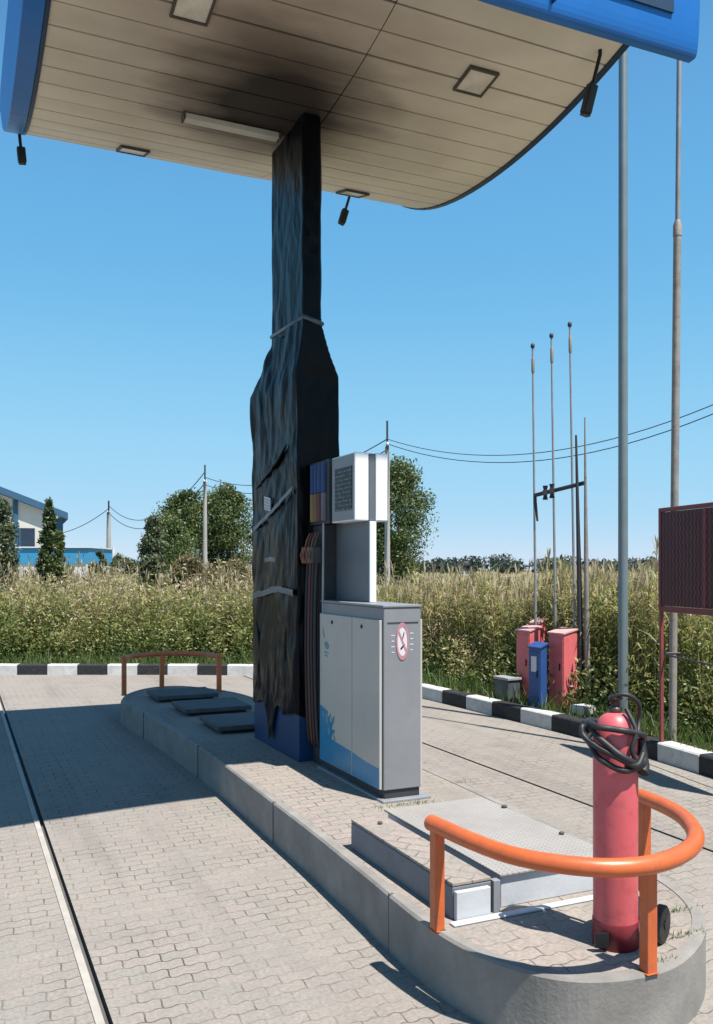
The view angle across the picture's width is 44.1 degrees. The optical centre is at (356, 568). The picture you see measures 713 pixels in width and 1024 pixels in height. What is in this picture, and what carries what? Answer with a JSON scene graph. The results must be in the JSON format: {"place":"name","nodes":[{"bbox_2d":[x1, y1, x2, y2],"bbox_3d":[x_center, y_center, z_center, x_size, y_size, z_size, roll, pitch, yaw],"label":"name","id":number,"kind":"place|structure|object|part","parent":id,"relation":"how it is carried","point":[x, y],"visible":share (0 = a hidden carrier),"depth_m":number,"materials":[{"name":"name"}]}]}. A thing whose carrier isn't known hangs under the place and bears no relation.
{"place":"outdoors","nodes":[
{"label":"outdoors","id":0,"kind":"place"},
{"bbox_2d":[0,675,712,1023],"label":"forecourt","id":1,"kind":"structure","parent":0,"point":[194,899],"depth_m":5.06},
{"bbox_2d":[0,703,104,1023],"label":"drain edging","id":2,"kind":"object","parent":1,"relation":"on","point":[90,992],"visible":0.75,"depth_m":4.59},
{"bbox_2d":[0,664,712,777],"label":"kerb","id":3,"kind":"structure","parent":1,"relation":"on","point":[682,756],"depth_m":10.84,"materials":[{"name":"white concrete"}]},
{"bbox_2d":[0,676,712,1023],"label":"drain channel","id":4,"kind":"object","parent":1,"relation":"on","point":[95,981],"visible":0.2,"depth_m":5.14,"materials":[{"name":"black metal"}]},
{"bbox_2d":[121,686,705,1023],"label":"pump island","id":5,"kind":"structure","parent":1,"relation":"on","point":[552,966],"depth_m":3.86,"materials":[{"name":"concrete"}]},
{"bbox_2d":[121,651,221,695],"bbox_3d":[-2.276,1.268,10.798,1.189,0.464,0.605,0,0,-15],"label":"guard rail","id":6,"kind":"object","parent":5,"relation":"on","point":[160,654],"visible":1,"depth_m":10.76,"materials":[{"name":"metal"}]},
{"bbox_2d":[147,687,218,701],"bbox_3d":[-2.018,1.462,10.198,0.700,0.075,0.600,0,0,-24],"label":"hatch cover","id":7,"kind":"object","parent":5,"relation":"on","point":[176,694],"visible":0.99,"depth_m":10.03,"materials":[{"name":"black metal"}]},
{"bbox_2d":[172,697,251,715],"bbox_3d":[-1.538,1.462,9.312,0.700,0.075,0.630,0,0,-24],"label":"hatch cover","id":8,"kind":"object","parent":5,"relation":"on","point":[211,706],"visible":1,"depth_m":9.15,"materials":[{"name":"black metal"}]},
{"bbox_2d":[199,712,254,733],"bbox_3d":[-1.075,1.462,8.364,0.680,0.075,0.680,0,0,-24],"label":"hatch cover","id":9,"kind":"object","parent":5,"relation":"on","point":[232,723],"visible":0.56,"depth_m":8.19,"materials":[{"name":"black metal"}]},
{"bbox_2d":[0,0,699,761],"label":"canopy","id":10,"kind":"object","parent":5,"relation":"on","point":[372,84],"visible":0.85,"depth_m":6.42,"materials":[{"name":"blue metal"}]},
{"bbox_2d":[16,134,26,164],"bbox_3d":[-2.938,-3.704,7.726,0.083,0.313,0.060,0,0,-24],"label":"floodlight","id":11,"kind":"object","parent":10,"relation":"hanging from","point":[21,155],"visible":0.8,"depth_m":7.71,"materials":[{"name":"black metal"}]},
{"bbox_2d":[116,145,149,156],"bbox_3d":[-1.951,-3.637,7.681,0.250,0.088,0.250,0,0,-24],"label":"ceiling lamp","id":12,"kind":"object","parent":10,"relation":"attached to","point":[132,151],"visible":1,"depth_m":7.66,"materials":[{"name":"white plastic"}]},
{"bbox_2d":[169,0,215,26],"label":"ceiling lamp","id":13,"kind":"object","parent":10,"relation":"attached to","point":[198,12],"visible":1,"depth_m":5.67,"materials":[{"name":"white plastic"}]},
{"bbox_2d":[181,111,280,142],"bbox_3d":[-0.982,-3.478,6.951,0.790,0.052,0.090,0,0,-24],"label":"strip light","id":14,"kind":"object","parent":10,"relation":"attached to","point":[223,125],"visible":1,"depth_m":6.92,"materials":[{"name":"white plastic"}]},
{"bbox_2d":[250,113,339,738],"bbox_3d":[-0.530,-1.041,7.378,0.418,4.938,1.204,0,0,-24],"label":"plastic wrap","id":15,"kind":"object","parent":10,"relation":"attached to","point":[294,412],"visible":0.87,"depth_m":6.98,"materials":[{"name":"black plastic"}]},
{"bbox_2d":[264,496,270,510],"bbox_3d":[-0.749,-0.540,7.370,0.010,0.134,0.150,0,0,-25],"label":"paper label","id":16,"kind":"object","parent":15,"relation":"attached to","point":[267,503],"visible":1,"depth_m":7.35,"materials":[{"name":"white paper"}]},
{"bbox_2d":[338,196,349,225],"bbox_3d":[-0.121,-3.742,9.168,0.146,0.356,0.072,0,0,-24],"label":"floodlight","id":17,"kind":"object","parent":10,"relation":"hanging from","point":[343,216],"visible":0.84,"depth_m":9.14,"materials":[{"name":"black metal"}]},
{"bbox_2d":[336,189,369,197],"bbox_3d":[-0.038,-3.637,8.549,0.250,0.088,0.250,0,0,-24],"label":"ceiling lamp","id":18,"kind":"object","parent":10,"relation":"attached to","point":[351,193],"visible":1,"depth_m":8.52,"materials":[{"name":"white plastic"}]},
{"bbox_2d":[453,65,499,97],"bbox_3d":[0.884,-3.602,6.519,0.250,0.066,0.250,0,0,-24],"label":"ceiling lamp","id":19,"kind":"object","parent":10,"relation":"attached to","point":[475,81],"visible":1,"depth_m":6.51,"materials":[{"name":"white plastic"}]},
{"bbox_2d":[580,49,601,117],"bbox_3d":[1.702,-3.518,6.390,0.090,0.445,0.156,0,0,-24],"label":"floodlight","id":20,"kind":"object","parent":10,"relation":"hanging from","point":[589,97],"visible":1,"depth_m":6.38,"materials":[{"name":"black metal"}]},
{"bbox_2d":[300,452,430,803],"bbox_3d":[0.017,0.345,6.279,0.417,2.310,1.360,0,0,-24],"label":"fuel dispenser","id":21,"kind":"object","parent":5,"relation":"on","point":[363,672],"visible":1,"depth_m":6.12,"materials":[{"name":"grey metal"}]},
{"bbox_2d":[320,613,351,774],"bbox_3d":[-0.147,0.880,6.326,0.027,1.090,0.580,0,0,-24],"label":"door","id":22,"kind":"structure","parent":21,"relation":"in","point":[335,669],"depth_m":6.26,"materials":[{"name":"grey metal"}]},
{"bbox_2d":[352,617,381,789],"bbox_3d":[0.066,0.880,5.857,0.027,1.090,0.430,0,0,-24],"label":"door","id":23,"kind":"structure","parent":21,"relation":"in","point":[366,633],"depth_m":5.82,"materials":[{"name":"grey metal"}]},
{"bbox_2d":[421,619,421,784],"bbox_3d":[0.334,0.880,5.978,0.021,1.090,0.430,0,0,-24],"label":"door","id":24,"kind":"structure","parent":21,"relation":"in","point":[421,619],"depth_m":5.78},
{"bbox_2d":[351,815,499,920],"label":"step plinth","id":25,"kind":"structure","parent":5,"relation":"on","point":[396,851],"depth_m":4.08,"materials":[{"name":"concrete"}]},
{"bbox_2d":[384,797,592,906],"bbox_3d":[0.686,1.423,4.530,0.645,0.154,1.158,0,0,-24],"label":"pit box","id":26,"kind":"object","parent":5,"relation":"on","point":[485,817],"visible":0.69,"depth_m":4.36,"materials":[{"name":"metal"}]},
{"bbox_2d":[363,781,705,962],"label":"weeds","id":27,"kind":"object","parent":5,"relation":"on","point":[673,911],"visible":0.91,"depth_m":3.85,"materials":[{"name":"green plant"}]},
{"bbox_2d":[450,890,638,926],"bbox_3d":[0.850,1.494,3.897,0.990,0.009,0.043,0,0,-24],"label":"metal strip","id":28,"kind":"object","parent":5,"relation":"on","point":[463,922],"visible":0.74,"depth_m":3.82,"materials":[{"name":"metal"}]},
{"bbox_2d":[424,789,704,975],"bbox_3d":[0.980,1.267,3.546,1.175,0.466,0.815,0,0,-23],"label":"guard rail","id":29,"kind":"object","parent":5,"relation":"on","point":[645,866],"visible":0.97,"depth_m":3.27,"materials":[{"name":"orange metal"}]},
{"bbox_2d":[579,692,670,952],"bbox_3d":[1.068,0.996,3.533,0.292,1.009,0.327,0,0,37],"label":"fire extinguisher","id":30,"kind":"object","parent":5,"relation":"on","point":[616,743],"visible":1,"depth_m":3.44,"materials":[{"name":"red metal"}]},
{"bbox_2d":[0,0,712,569],"label":"sky","id":31,"kind":"structure","parent":0,"point":[136,291],"materials":[{"name":"blue"}]},
{"bbox_2d":[1,536,712,751],"bbox_3d":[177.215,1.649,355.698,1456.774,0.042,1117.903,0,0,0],"label":"terrain","id":32,"kind":"structure","parent":0,"point":[530,572],"depth_m":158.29,"materials":[{"name":"green plant"}]},
{"bbox_2d":[0,496,21,595],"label":"shrub","id":33,"kind":"object","parent":32,"relation":"on","point":[9,553],"visible":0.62,"depth_m":19.40,"materials":[{"name":"green plant"}]},
{"bbox_2d":[0,486,67,546],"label":"warehouse","id":34,"kind":"structure","parent":32,"relation":"on","point":[28,512],"depth_m":59.13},
{"bbox_2d":[9,528,34,546],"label":"window","id":35,"kind":"structure","parent":34,"relation":"in","point":[26,537],"depth_m":59.13,"materials":[{"name":"glass"}]},
{"bbox_2d":[34,497,57,593],"bbox_3d":[-7.289,0.021,21.012,0.837,3.460,0.807,0,0,0],"label":"young tree","id":36,"kind":"object","parent":32,"relation":"on","point":[46,536],"visible":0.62,"depth_m":20.90,"materials":[{"name":"green plant"}]},
{"bbox_2d":[0,547,111,579],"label":"annex","id":37,"kind":"object","parent":32,"relation":"on","point":[70,553],"visible":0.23,"depth_m":51.94,"materials":[{"name":"blue metal"}]},
{"bbox_2d":[46,529,71,641],"bbox_3d":[-6.296,0.458,18.584,0.751,2.586,0.672,0,0,-28],"label":"shrub","id":38,"kind":"object","parent":32,"relation":"on","point":[55,567],"visible":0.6,"depth_m":18.52,"materials":[{"name":"green plant"}]},
{"bbox_2d":[88,551,107,578],"bbox_3d":[-9.988,0.528,34.023,1.108,2.446,1.095,0,0,0],"label":"shrub","id":39,"kind":"object","parent":32,"relation":"on","point":[101,556],"visible":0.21,"depth_m":33.97,"materials":[{"name":"green plant"}]},
{"bbox_2d":[106,501,110,547],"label":"utility pole","id":40,"kind":"object","parent":32,"relation":"on","point":[108,540],"visible":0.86,"depth_m":65.88,"materials":[{"name":"concrete"}]},
{"bbox_2d":[64,509,107,532],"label":"overhead wire","id":41,"kind":"object","parent":40,"relation":"attached to","point":[87,522],"visible":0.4,"depth_m":70.20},
{"bbox_2d":[112,547,114,574],"bbox_3d":[-11.046,0.350,40.000,0.111,2.600,0.111,0,0,23],"label":"white stake","id":42,"kind":"object","parent":32,"relation":"on","point":[113,550],"visible":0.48,"depth_m":39.95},
{"bbox_2d":[106,553,139,581],"bbox_3d":[-10.570,0.514,40.133,1.715,2.477,1.563,0,0,-26],"label":"shrub","id":43,"kind":"object","parent":32,"relation":"on","point":[130,563],"visible":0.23,"depth_m":39.88,"materials":[{"name":"green plant"}]},
{"bbox_2d":[135,514,169,596],"bbox_3d":[-4.442,0.277,19.471,0.947,2.948,1.153,0,0,-42],"label":"young tree","id":44,"kind":"object","parent":32,"relation":"on","point":[153,547],"visible":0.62,"depth_m":19.37,"materials":[{"name":"green plant"}]},
{"bbox_2d":[138,511,200,574],"bbox_3d":[-8.486,-0.432,39.967,2.738,4.369,2.459,0,0,44],"label":"leafy tree","id":45,"kind":"object","parent":32,"relation":"on","point":[172,525],"visible":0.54,"depth_m":39.65,"materials":[{"name":"green plant"}]},
{"bbox_2d":[164,553,213,599],"bbox_3d":[-3.583,0.710,19.070,1.172,2.083,0.977,0,0,0],"label":"shrub","id":46,"kind":"object","parent":32,"relation":"on","point":[189,563],"visible":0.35,"depth_m":18.85,"materials":[{"name":"green plant"}]},
{"bbox_2d":[0,548,377,663],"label":"reed bed","id":47,"kind":"object","parent":32,"relation":"on","point":[91,612],"visible":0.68,"depth_m":15.59,"materials":[{"name":"green plant"}]},
{"bbox_2d":[151,487,232,568],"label":"leafy tree","id":48,"kind":"object","parent":32,"relation":"on","point":[188,512],"visible":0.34,"depth_m":47.50,"materials":[{"name":"green plant"}]},
{"bbox_2d":[203,465,206,567],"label":"utility pole","id":49,"kind":"object","parent":32,"relation":"on","point":[204,522],"visible":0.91,"depth_m":43.91,"materials":[{"name":"concrete"}]},
{"bbox_2d":[109,485,202,528],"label":"overhead wire","id":50,"kind":"object","parent":49,"relation":"attached to","point":[143,528],"visible":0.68,"depth_m":56.18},
{"bbox_2d":[109,473,203,520],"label":"overhead wire","id":51,"kind":"object","parent":49,"relation":"attached to","point":[161,513],"visible":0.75,"depth_m":49.61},
{"bbox_2d":[190,480,252,569],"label":"leafy tree","id":52,"kind":"object","parent":32,"relation":"on","point":[225,507],"visible":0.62,"depth_m":47.25,"materials":[{"name":"green plant"}]},
{"bbox_2d":[200,557,251,594],"bbox_3d":[-2.648,0.750,18.956,1.483,2.006,1.418,0,0,0],"label":"shrub","id":53,"kind":"object","parent":32,"relation":"on","point":[237,566],"visible":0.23,"depth_m":18.88,"materials":[{"name":"green plant"}]},
{"bbox_2d":[0,646,712,751],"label":"grass","id":54,"kind":"structure","parent":32,"relation":"on","point":[700,740],"depth_m":11.42,"materials":[{"name":"green plant"}]},
{"bbox_2d":[384,421,389,582],"bbox_3d":[1.046,-1.637,30.000,0.221,6.773,0.580,0,0,0],"label":"utility pole","id":55,"kind":"object","parent":32,"relation":"on","point":[387,543],"visible":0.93,"depth_m":29.93,"materials":[{"name":"concrete"}]},
{"bbox_2d":[205,451,384,493],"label":"overhead wire","id":56,"kind":"object","parent":55,"relation":"attached to","point":[243,493],"visible":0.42,"depth_m":41.26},
{"bbox_2d":[205,439,385,485],"bbox_3d":[-3.263,-4.061,37.000,0.036,1.004,16.447,0,0,-32],"label":"overhead wire","id":57,"kind":"object","parent":55,"relation":"attached to","point":[251,485],"visible":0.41,"depth_m":39.64,"materials":[{"name":"black metal"}]},
{"bbox_2d":[388,404,712,455],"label":"overhead wire","id":58,"kind":"object","parent":55,"relation":"attached to","point":[560,449],"visible":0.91,"depth_m":24.71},
{"bbox_2d":[389,414,712,462],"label":"overhead wire","id":59,"kind":"object","parent":55,"relation":"attached to","point":[555,458],"visible":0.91,"depth_m":24.94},
{"bbox_2d":[120,552,655,573],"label":"wood","id":60,"kind":"object","parent":32,"relation":"on","point":[504,564],"visible":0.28,"depth_m":263.55,"materials":[{"name":"green plant"}]},
{"bbox_2d":[376,452,439,591],"bbox_3d":[1.462,-1.303,34.123,3.518,6.271,3.201,0,0,0],"label":"leafy tree","id":61,"kind":"object","parent":32,"relation":"on","point":[403,482],"visible":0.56,"depth_m":33.47,"materials":[{"name":"green plant"}]},
{"bbox_2d":[457,561,471,573],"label":"house","id":62,"kind":"structure","parent":32,"relation":"on","point":[464,570],"depth_m":252.00,"materials":[{"name":"grey"}]},
{"bbox_2d":[377,576,609,597],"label":"reed field","id":63,"kind":"structure","parent":32,"relation":"on","point":[489,579],"depth_m":77.77,"materials":[{"name":"green plant"}]},
{"bbox_2d":[493,675,521,701],"bbox_3d":[1.846,1.488,10.786,0.210,0.325,0.310,0,0,-27],"label":"sand bin","id":64,"kind":"object","parent":32,"relation":"on","point":[502,681],"visible":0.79,"depth_m":10.69,"materials":[{"name":"grey metal"}]},
{"bbox_2d":[515,625,541,702],"bbox_3d":[2.098,1.174,10.770,0.192,0.952,0.284,0,0,-27],"label":"fire cabinet","id":65,"kind":"object","parent":32,"relation":"on","point":[527,635],"visible":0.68,"depth_m":10.70,"materials":[{"name":"red metal"}]},
{"bbox_3d":[2.020,1.200,10.728,0.019,0.780,0.236,0,0,-27],"label":"door","id":66,"kind":"part","parent":65,"relation":"part of","materials":[{"name":"red paint"}]},
{"bbox_2d":[531,343,536,624],"bbox_3d":[2.200,-0.570,10.900,0.092,4.440,0.051,0,0,0],"label":"vent pipe","id":67,"kind":"object","parent":32,"relation":"on","point":[534,515],"visible":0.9,"depth_m":10.89,"materials":[{"name":"grey metal"}]},
{"bbox_2d":[533,481,583,520],"bbox_3d":[2.393,-0.798,10.533,0.118,0.439,0.785,0,0,-35],"label":"pipe manifold","id":68,"kind":"object","parent":67,"relation":"attached to","point":[552,490],"visible":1,"depth_m":10.63,"materials":[{"name":"grey metal"}]},
{"bbox_2d":[527,641,548,709],"bbox_3d":[2.114,1.256,10.288,0.127,0.787,0.244,0,0,-27],"label":"blue cabinet","id":69,"kind":"object","parent":32,"relation":"on","point":[537,668],"visible":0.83,"depth_m":10.21,"materials":[{"name":"metal"}]},
{"bbox_3d":[2.064,1.282,10.261,0.019,0.615,0.196,0,0,-27],"label":"door","id":70,"kind":"part","parent":69,"relation":"part of","materials":[{"name":"blue paint"}]},
{"bbox_2d":[529,618,546,641],"bbox_3d":[2.270,1.139,11.051,0.132,1.022,0.204,0,0,-27],"label":"fire cabinet","id":71,"kind":"object","parent":32,"relation":"on","point":[541,622],"visible":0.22,"depth_m":10.98,"materials":[{"name":"red metal"}]},
{"bbox_2d":[549,332,556,628],"bbox_3d":[2.417,-0.620,10.800,0.107,4.540,0.051,0,0,0],"label":"vent pipe","id":72,"kind":"object","parent":32,"relation":"on","point":[553,482],"visible":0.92,"depth_m":10.79,"materials":[{"name":"grey metal"}]},
{"bbox_2d":[547,627,577,710],"bbox_3d":[2.414,1.174,10.314,0.232,0.952,0.294,0,0,-27],"label":"fire cabinet","id":73,"kind":"object","parent":32,"relation":"on","point":[562,648],"visible":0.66,"depth_m":10.21,"materials":[{"name":"red metal"}]},
{"bbox_3d":[2.318,1.200,10.263,0.019,0.780,0.246,0,0,-27],"label":"door","id":74,"kind":"part","parent":73,"relation":"part of","materials":[{"name":"red paint"}]},
{"bbox_2d":[568,321,575,627],"bbox_3d":[2.562,-0.640,10.450,0.117,4.580,0.051,0,0,0],"label":"vent pipe","id":75,"kind":"object","parent":32,"relation":"on","point":[572,500],"visible":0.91,"depth_m":10.44,"materials":[{"name":"grey metal"}]},
{"bbox_2d":[575,435,583,702],"bbox_3d":[2.614,0.050,10.250,0.142,3.201,0.136,0,0,0],"label":"dark post","id":76,"kind":"object","parent":32,"relation":"on","point":[579,608],"visible":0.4,"depth_m":10.23,"materials":[{"name":"black metal"}]},
{"bbox_2d":[572,704,595,714],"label":"concrete block","id":77,"kind":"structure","parent":32,"relation":"on","point":[580,708],"depth_m":9.62,"materials":[{"name":"grey concrete"}]},
{"bbox_2d":[584,417,590,703],"bbox_3d":[2.680,-0.050,10.200,0.140,3.400,0.136,0,0,0],"label":"tapered post","id":78,"kind":"object","parent":32,"relation":"on","point":[586,613],"visible":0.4,"depth_m":10.18,"materials":[{"name":"grey metal"}]},
{"bbox_2d":[618,49,627,713],"bbox_3d":[2.800,-2.950,9.250,0.240,9.200,0.240,0,0,0],"label":"lamp post","id":79,"kind":"object","parent":32,"relation":"on","point":[623,396],"visible":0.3,"depth_m":9.21,"materials":[{"name":"grey metal"}]},
{"bbox_2d":[666,60,681,741],"bbox_3d":[2.966,-2.350,8.220,0.171,8.001,0.080,0,0,0],"label":"rusty pole","id":80,"kind":"object","parent":32,"relation":"on","point":[675,406],"visible":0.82,"depth_m":8.19,"materials":[{"name":"grey metal"}]},
{"bbox_2d":[658,502,712,741],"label":"board","id":81,"kind":"object","parent":32,"relation":"on","point":[685,556],"visible":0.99,"depth_m":7.71,"materials":[{"name":"brown metal"}]}
]}

